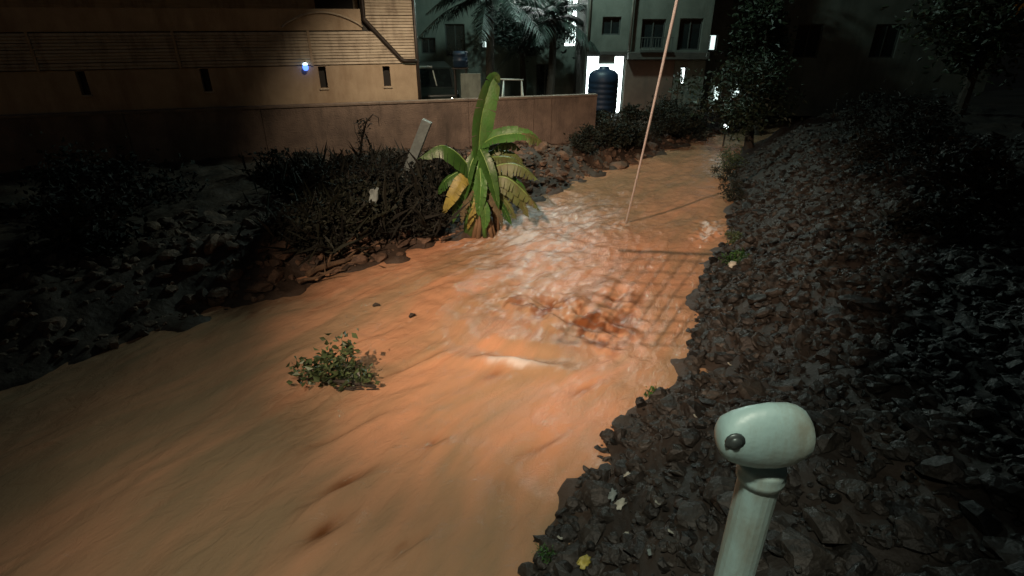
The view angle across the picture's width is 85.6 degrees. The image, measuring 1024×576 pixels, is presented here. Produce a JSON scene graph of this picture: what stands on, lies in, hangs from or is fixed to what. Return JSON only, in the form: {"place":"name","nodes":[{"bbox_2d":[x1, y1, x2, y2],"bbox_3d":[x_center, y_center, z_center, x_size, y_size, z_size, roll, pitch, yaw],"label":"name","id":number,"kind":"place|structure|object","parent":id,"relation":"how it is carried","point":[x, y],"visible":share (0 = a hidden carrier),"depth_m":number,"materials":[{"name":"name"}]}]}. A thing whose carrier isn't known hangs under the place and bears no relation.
{"place":"outdoors","nodes":[
{"label":"outdoors","id":0,"kind":"place"},
{"bbox_2d":[0,118,807,575],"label":"water","id":1,"kind":"structure","parent":0,"point":[520,364],"depth_m":6.32,"materials":[{"name":"brown liquid"}]},
{"bbox_2d":[286,328,379,391],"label":"floating branch","id":2,"kind":"object","parent":1,"relation":"on","point":[315,372],"visible":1,"depth_m":6.60,"materials":[{"name":"green plant"}]},
{"bbox_2d":[625,0,678,223],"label":"rope","id":3,"kind":"object","parent":1,"relation":"in","point":[663,62],"visible":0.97,"depth_m":7.44,"materials":[{"name":"beige fabric"}]},
{"bbox_2d":[0,32,1023,575],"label":"ground","id":4,"kind":"structure","parent":0,"point":[994,108],"depth_m":7.83,"materials":[{"name":"soil"}]},
{"bbox_2d":[0,153,160,262],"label":"shrub","id":5,"kind":"object","parent":4,"relation":"on","point":[82,223],"visible":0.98,"depth_m":8.51,"materials":[{"name":"green plant"}]},
{"bbox_2d":[10,131,209,216],"bbox_3d":[-7.855,-2.243,10.693,3.534,1.610,2.185,0,26,0],"label":"shrub","id":6,"kind":"object","parent":4,"relation":"on","point":[111,169],"visible":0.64,"depth_m":10.68,"materials":[{"name":"green plant"}]},
{"bbox_2d":[0,0,421,114],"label":"house","id":7,"kind":"structure","parent":4,"relation":"on","point":[60,56],"depth_m":13.83,"materials":[{"name":"beige paint"}]},
{"bbox_2d":[77,71,92,96],"bbox_3d":[-10.371,-4.948,13.411,0.250,0.577,0.200,-7,27,-14],"label":"window","id":8,"kind":"structure","parent":7,"relation":"in","point":[82,77],"depth_m":13.45,"materials":[{"name":"black glass"}]},
{"bbox_2d":[201,69,213,92],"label":"window","id":9,"kind":"structure","parent":7,"relation":"in","point":[205,74],"depth_m":14.13,"materials":[{"name":"black glass"}]},
{"bbox_2d":[303,61,307,70],"bbox_3d":[-5.388,-5.785,14.403,0.154,0.232,0.143,17,31,30],"label":"wall lamp","id":10,"kind":"object","parent":7,"relation":"attached to","point":[305,66],"visible":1,"depth_m":14.36,"materials":[{"name":"blue"}]},
{"bbox_2d":[318,66,328,89],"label":"window","id":11,"kind":"structure","parent":7,"relation":"in","point":[322,71],"depth_m":14.83,"materials":[{"name":"grey glass"}]},
{"bbox_2d":[314,0,352,8],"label":"window","id":12,"kind":"structure","parent":7,"relation":"in","point":[319,4],"depth_m":15.08,"materials":[{"name":"black glass"}]},
{"bbox_2d":[382,66,391,87],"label":"window","id":13,"kind":"structure","parent":7,"relation":"in","point":[386,74],"depth_m":15.26,"materials":[{"name":"grey glass"}]},
{"bbox_2d":[223,141,338,181],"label":"shrub","id":14,"kind":"object","parent":4,"relation":"on","point":[281,162],"visible":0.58,"depth_m":12.78,"materials":[{"name":"brown plant"}]},
{"bbox_2d":[0,93,597,172],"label":"boundary wall","id":15,"kind":"structure","parent":4,"relation":"on","point":[195,134],"depth_m":14.43,"materials":[{"name":"brown concrete"}]},
{"bbox_2d":[236,185,374,263],"bbox_3d":[-3.485,-1.016,9.901,2.390,1.665,2.269,0,26,0],"label":"shrub","id":16,"kind":"object","parent":4,"relation":"on","point":[317,217],"visible":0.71,"depth_m":9.52,"materials":[{"name":"brown plant"}]},
{"bbox_2d":[242,144,385,202],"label":"shrub","id":17,"kind":"object","parent":4,"relation":"on","point":[290,182],"visible":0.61,"depth_m":11.21,"materials":[{"name":"brown plant"}]},
{"bbox_2d":[254,195,382,267],"bbox_3d":[-3.548,-0.919,9.566,2.367,1.308,1.779,0,26,0],"label":"shrub","id":18,"kind":"object","parent":4,"relation":"on","point":[276,228],"visible":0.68,"depth_m":9.50,"materials":[{"name":"brown plant"}]},
{"bbox_2d":[298,255,355,282],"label":"stranded branch","id":19,"kind":"object","parent":4,"relation":"on","point":[315,276],"visible":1,"depth_m":9.23,"materials":[{"name":"brown wood"}]},
{"bbox_2d":[270,164,411,233],"bbox_3d":[-3.118,-1.693,10.176,2.532,1.321,2.295,0,26,0],"label":"shrub","id":20,"kind":"object","parent":4,"relation":"on","point":[356,202],"visible":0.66,"depth_m":9.97,"materials":[{"name":"brown plant"}]},
{"bbox_2d":[369,187,378,203],"bbox_3d":[-2.478,-1.639,9.890,0.170,0.338,0.084,3,9,-20],"label":"litter scrap","id":21,"kind":"object","parent":20,"relation":"in","point":[373,194],"visible":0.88,"depth_m":9.88,"materials":[{"name":"white paper"}]},
{"bbox_2d":[328,232,359,258],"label":"stranded branch","id":22,"kind":"object","parent":4,"relation":"on","point":[337,253],"visible":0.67,"depth_m":9.67,"materials":[{"name":"brown wood"}]},
{"bbox_2d":[305,239,383,276],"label":"stranded branch","id":23,"kind":"object","parent":4,"relation":"on","point":[314,270],"visible":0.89,"depth_m":9.57,"materials":[{"name":"brown wood"}]},
{"bbox_2d":[0,118,722,371],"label":"bank stones","id":24,"kind":"object","parent":4,"relation":"on","point":[213,297],"visible":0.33,"depth_m":8.97,"materials":[{"name":"grey stone"}]},
{"bbox_2d":[313,139,436,191],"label":"shrub","id":25,"kind":"object","parent":4,"relation":"on","point":[364,160],"visible":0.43,"depth_m":11.78,"materials":[{"name":"brown plant"}]},
{"bbox_2d":[354,114,378,157],"bbox_3d":[-3.259,-3.185,12.218,0.579,1.282,0.482,18,31,32],"label":"bare sapling","id":26,"kind":"object","parent":25,"relation":"on","point":[362,135],"visible":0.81,"depth_m":12.14,"materials":[{"name":"brown plant"}]},
{"bbox_2d":[327,180,434,248],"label":"shrub","id":27,"kind":"object","parent":4,"relation":"on","point":[377,228],"visible":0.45,"depth_m":10.23,"materials":[{"name":"brown plant"}]},
{"bbox_2d":[331,141,430,170],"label":"shrub","id":28,"kind":"object","parent":4,"relation":"on","point":[390,149],"visible":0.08,"depth_m":12.86,"materials":[{"name":"brown plant"}]},
{"bbox_2d":[310,155,457,224],"bbox_3d":[-2.579,-2.093,11.045,3.313,1.332,2.741,3,26,7],"label":"shrub","id":29,"kind":"object","parent":4,"relation":"on","point":[379,172],"visible":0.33,"depth_m":10.77,"materials":[{"name":"brown plant"}]},
{"bbox_2d":[400,118,431,180],"bbox_3d":[-2.180,-2.874,12.172,0.918,1.649,0.214,0,26,0],"label":"leaning post","id":30,"kind":"object","parent":4,"relation":"on","point":[420,137],"visible":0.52,"depth_m":11.94,"materials":[{"name":"grey concrete"}]},
{"bbox_2d":[376,189,469,240],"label":"shrub","id":31,"kind":"object","parent":4,"relation":"on","point":[427,226],"visible":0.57,"depth_m":10.62,"materials":[{"name":"brown plant"}]},
{"bbox_2d":[388,162,465,225],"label":"shrub","id":32,"kind":"object","parent":4,"relation":"on","point":[439,179],"visible":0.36,"depth_m":11.06,"materials":[{"name":"brown plant"}]},
{"bbox_2d":[402,141,470,182],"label":"shrub","id":33,"kind":"object","parent":4,"relation":"on","point":[439,163],"visible":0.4,"depth_m":12.01,"materials":[{"name":"brown plant"}]},
{"bbox_2d":[419,61,459,98],"bbox_3d":[-2.877,-6.910,19.483,1.700,1.840,3.250,-5,27,-11],"label":"parked van","id":34,"kind":"object","parent":4,"relation":"on","point":[437,79],"visible":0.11,"depth_m":18.34,"materials":[{"name":"paint"}]},
{"bbox_2d":[452,51,468,97],"bbox_3d":[-1.620,-6.270,17.748,0.500,2.470,0.500,0,26,0],"label":"blue drum","id":35,"kind":"object","parent":4,"relation":"on","point":[460,59],"visible":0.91,"depth_m":17.19,"materials":[{"name":"plastic"}]},
{"bbox_2d":[460,73,480,97],"bbox_3d":[-1.281,-5.772,17.445,0.620,1.880,0.080,-2,26,-4],"label":"grey board","id":36,"kind":"object","parent":4,"relation":"on","point":[470,85],"visible":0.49,"depth_m":17.15,"materials":[{"name":"metal"}]},
{"bbox_2d":[418,72,541,238],"bbox_3d":[-0.636,-2.532,10.931,2.368,3.293,1.126,-2,26,-5],"label":"banana plant","id":37,"kind":"object","parent":4,"relation":"on","point":[479,177],"visible":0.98,"depth_m":10.70,"materials":[{"name":"green plant"}]},
{"bbox_2d":[418,0,557,80],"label":"palm tree","id":38,"kind":"object","parent":4,"relation":"on","point":[488,19],"visible":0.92,"depth_m":17.95,"materials":[{"name":"green plant"}]},
{"bbox_2d":[415,0,576,97],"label":"back building","id":39,"kind":"structure","parent":4,"relation":"on","point":[445,41],"depth_m":22.62,"materials":[{"name":"grey paint"}]},
{"bbox_2d":[421,38,435,53],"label":"window","id":40,"kind":"structure","parent":39,"relation":"in","point":[428,45],"depth_m":22.58,"materials":[{"name":"black glass"}]},
{"bbox_2d":[445,24,464,55],"bbox_3d":[-2.300,-10.073,22.477,0.796,1.196,0.065,0,26,0],"label":"window","id":41,"kind":"structure","parent":39,"relation":"in","point":[454,33],"depth_m":22.44,"materials":[{"name":"black glass"}]},
{"bbox_2d":[481,40,485,47],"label":"window","id":42,"kind":"structure","parent":39,"relation":"in","point":[483,45],"depth_m":22.54,"materials":[{"name":"grey glass"}]},
{"bbox_2d":[519,29,535,55],"bbox_3d":[0.650,-10.028,22.499,0.696,1.096,0.065,0,26,0],"label":"window","id":43,"kind":"structure","parent":39,"relation":"in","point":[528,29],"depth_m":22.70,"materials":[{"name":"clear glass"}]},
{"bbox_2d":[536,64,547,94],"bbox_3d":[1.375,-8.679,23.156,0.746,1.296,0.065,0,26,0],"label":"window","id":44,"kind":"structure","parent":39,"relation":"in","point":[541,69],"depth_m":23.13,"materials":[{"name":"black glass"}]},
{"bbox_2d":[564,0,576,46],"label":"window","id":45,"kind":"structure","parent":39,"relation":"in","point":[566,42],"depth_m":22.31,"materials":[{"name":"grey glass"}]},
{"bbox_2d":[500,78,523,96],"bbox_3d":[0.020,-5.880,17.826,0.944,1.651,0.743,0,26,0],"label":"swing frame","id":46,"kind":"object","parent":4,"relation":"on","point":[521,80],"visible":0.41,"depth_m":17.51,"materials":[{"name":"white metal"}]},
{"bbox_2d":[472,0,576,95],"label":"leafy tree","id":47,"kind":"object","parent":4,"relation":"on","point":[518,32],"visible":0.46,"depth_m":20.97,"materials":[{"name":"green plant"}]},
{"bbox_2d":[532,543,556,563],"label":"weed","id":48,"kind":"object","parent":4,"relation":"on","point":[549,549],"visible":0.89,"depth_m":4.46,"materials":[{"name":"green plant"}]},
{"bbox_2d":[497,0,599,94],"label":"palm tree","id":49,"kind":"object","parent":4,"relation":"on","point":[551,26],"visible":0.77,"depth_m":19.39,"materials":[{"name":"green plant"}]},
{"bbox_2d":[563,122,605,152],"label":"shrub","id":50,"kind":"object","parent":4,"relation":"on","point":[583,139],"visible":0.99,"depth_m":16.16,"materials":[{"name":"green plant"}]},
{"bbox_2d":[588,66,618,123],"bbox_3d":[3.140,-6.640,19.214,1.039,1.990,1.079,0,26,0],"label":"water tank","id":51,"kind":"object","parent":4,"relation":"on","point":[603,81],"visible":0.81,"depth_m":18.73,"materials":[{"name":"blue plastic"}]},
{"bbox_2d":[607,488,617,501],"bbox_3d":[0.876,1.798,4.815,0.113,0.046,0.080,-32,74,-32],"label":"litter scrap","id":52,"kind":"object","parent":4,"relation":"on","point":[613,493],"visible":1,"depth_m":4.81,"materials":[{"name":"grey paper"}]},
{"bbox_2d":[595,110,639,148],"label":"shrub","id":53,"kind":"object","parent":4,"relation":"on","point":[606,121],"visible":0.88,"depth_m":16.84,"materials":[{"name":"green plant"}]},
{"bbox_2d":[614,498,626,509],"bbox_3d":[0.903,1.795,4.594,0.110,0.045,0.080,-24,69,-22],"label":"litter scrap","id":54,"kind":"object","parent":4,"relation":"on","point":[620,503],"visible":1,"depth_m":4.60,"materials":[{"name":"white paper"}]},
{"bbox_2d":[611,102,651,147],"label":"shrub","id":55,"kind":"object","parent":4,"relation":"on","point":[631,111],"visible":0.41,"depth_m":17.56,"materials":[{"name":"green plant"}]},
{"bbox_2d":[573,0,714,121],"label":"apartment building","id":56,"kind":"structure","parent":4,"relation":"on","point":[628,38],"depth_m":19.23,"materials":[{"name":"grey paint"}]},
{"bbox_2d":[585,55,624,115],"bbox_3d":[3.305,-7.275,19.947,1.366,2.086,0.065,0,26,0],"label":"lit doorway","id":57,"kind":"structure","parent":56,"relation":"in","point":[592,61],"depth_m":19.68,"materials":[{"name":"white"}]},
{"bbox_2d":[602,17,620,34],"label":"window","id":58,"kind":"structure","parent":56,"relation":"in","point":[610,25],"depth_m":19.09,"materials":[{"name":"black glass"}]},
{"bbox_2d":[640,19,665,47],"bbox_3d":[4.870,-8.821,19.193,0.816,0.926,0.065,0,26,0],"label":"window","id":59,"kind":"structure","parent":56,"relation":"in","point":[650,27],"depth_m":19.17,"materials":[{"name":"black glass"}]},
{"bbox_2d":[678,67,685,83],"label":"window","id":60,"kind":"structure","parent":56,"relation":"in","point":[682,69],"depth_m":19.73,"materials":[{"name":"grey glass"}]},
{"bbox_2d":[677,18,702,49],"bbox_3d":[6.150,-8.808,19.199,0.796,0.996,0.065,0,26,0],"label":"window","id":61,"kind":"structure","parent":56,"relation":"in","point":[689,35],"depth_m":19.20,"materials":[{"name":"black glass"}]},
{"bbox_2d":[644,385,656,396],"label":"weed","id":62,"kind":"object","parent":4,"relation":"on","point":[652,391],"visible":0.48,"depth_m":6.50,"materials":[{"name":"green plant"}]},
{"bbox_2d":[633,95,690,141],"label":"shrub","id":63,"kind":"object","parent":4,"relation":"on","point":[671,122],"visible":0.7,"depth_m":18.30,"materials":[{"name":"green plant"}]},
{"bbox_2d":[642,93,703,139],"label":"shrub","id":64,"kind":"object","parent":4,"relation":"on","point":[695,121],"visible":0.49,"depth_m":18.95,"materials":[{"name":"green plant"}]},
{"bbox_2d":[664,100,712,141],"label":"shrub","id":65,"kind":"object","parent":4,"relation":"on","point":[696,132],"visible":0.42,"depth_m":19.77,"materials":[{"name":"green plant"}]},
{"bbox_2d":[709,163,739,182],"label":"weed","id":66,"kind":"object","parent":4,"relation":"on","point":[727,171],"visible":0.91,"depth_m":14.91,"materials":[{"name":"green plant"}]},
{"bbox_2d":[720,228,742,243],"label":"weed","id":67,"kind":"object","parent":4,"relation":"on","point":[734,234],"visible":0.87,"depth_m":10.85,"materials":[{"name":"green plant"}]},
{"bbox_2d":[718,179,745,201],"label":"weed","id":68,"kind":"object","parent":4,"relation":"on","point":[733,188],"visible":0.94,"depth_m":13.27,"materials":[{"name":"green plant"}]},
{"bbox_2d":[715,138,748,168],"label":"weed","id":69,"kind":"object","parent":4,"relation":"on","point":[730,159],"visible":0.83,"depth_m":16.14,"materials":[{"name":"green plant"}]},
{"bbox_2d":[718,247,748,264],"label":"weed","id":70,"kind":"object","parent":4,"relation":"on","point":[739,256],"visible":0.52,"depth_m":9.75,"materials":[{"name":"green plant"}]},
{"bbox_2d":[666,39,807,149],"bbox_3d":[7.291,-5.978,17.557,3.895,3.623,3.185,-10,28,-19],"label":"leafy tree","id":71,"kind":"object","parent":4,"relation":"on","point":[761,92],"visible":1,"depth_m":17.13,"materials":[{"name":"green plant"}]},
{"bbox_2d":[715,0,805,134],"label":"leafy tree","id":72,"kind":"object","parent":4,"relation":"on","point":[768,12],"visible":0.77,"depth_m":19.40,"materials":[{"name":"green plant"}]},
{"bbox_2d":[517,114,1023,575],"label":"rubble","id":73,"kind":"object","parent":4,"relation":"on","point":[918,523],"visible":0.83,"depth_m":5.06,"materials":[{"name":"grey stone"}]},
{"bbox_2d":[577,554,591,568],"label":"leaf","id":74,"kind":"object","parent":73,"relation":"on","point":[584,561],"visible":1,"depth_m":4.25,"materials":[{"name":"yellow plant"}]},
{"bbox_2d":[728,261,736,267],"bbox_3d":[3.766,-0.408,9.460,0.168,0.068,0.123,-25,70,-24],"label":"litter scrap","id":75,"kind":"object","parent":73,"relation":"on","point":[731,264],"visible":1,"depth_m":9.46,"materials":[{"name":"white paper"}]},
{"bbox_2d":[700,0,1012,115],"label":"corner building","id":76,"kind":"structure","parent":4,"relation":"on","point":[846,46],"depth_m":21.73,"materials":[{"name":"grey paint"}]},
{"bbox_2d":[708,34,717,50],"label":"window","id":77,"kind":"structure","parent":76,"relation":"in","point":[713,37],"depth_m":21.60,"materials":[{"name":"grey glass"}]},
{"bbox_2d":[710,86,720,100],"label":"window","id":78,"kind":"structure","parent":76,"relation":"in","point":[712,90],"depth_m":22.41,"materials":[{"name":"grey glass"}]},
{"bbox_2d":[792,24,823,57],"bbox_3d":[11.500,-9.634,21.578,0.996,1.196,0.065,0,26,0],"label":"window","id":79,"kind":"structure","parent":76,"relation":"in","point":[809,35],"depth_m":21.58,"materials":[{"name":"black glass"}]},
{"bbox_2d":[868,24,900,57],"bbox_3d":[14.500,-9.634,21.578,0.996,1.196,0.065,0,26,0],"label":"window","id":80,"kind":"structure","parent":76,"relation":"in","point":[885,37],"depth_m":21.60,"materials":[{"name":"black glass"}]},
{"bbox_2d":[819,79,967,144],"bbox_3d":[8.943,-4.035,12.879,3.132,1.551,1.850,0,26,0],"label":"shrub","id":81,"kind":"object","parent":4,"relation":"on","point":[862,111],"visible":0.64,"depth_m":12.84,"materials":[{"name":"green plant"}]},
{"bbox_2d":[829,81,976,181],"bbox_3d":[7.301,-2.888,10.431,2.159,1.918,1.750,13,29,25],"label":"shrub","id":82,"kind":"object","parent":4,"relation":"on","point":[868,151],"visible":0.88,"depth_m":10.16,"materials":[{"name":"green plant"}]},
{"bbox_2d":[869,121,1023,242],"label":"shrub","id":83,"kind":"object","parent":4,"relation":"on","point":[995,192],"visible":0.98,"depth_m":7.58,"materials":[{"name":"green plant"}]},
{"bbox_2d":[879,0,1023,114],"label":"leafy tree","id":84,"kind":"object","parent":4,"relation":"on","point":[977,48],"visible":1,"depth_m":14.39,"materials":[{"name":"green plant"}]},
{"bbox_2d":[714,402,815,575],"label":"railing post","id":85,"kind":"object","parent":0,"point":[762,446],"visible":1,"depth_m":1.46,"materials":[{"name":"metal"}]},
{"bbox_2d":[1011,3,1023,16],"label":"sky","id":86,"kind":"structure","parent":0,"point":[1020,7],"materials":[{"name":"black"}]}
]}

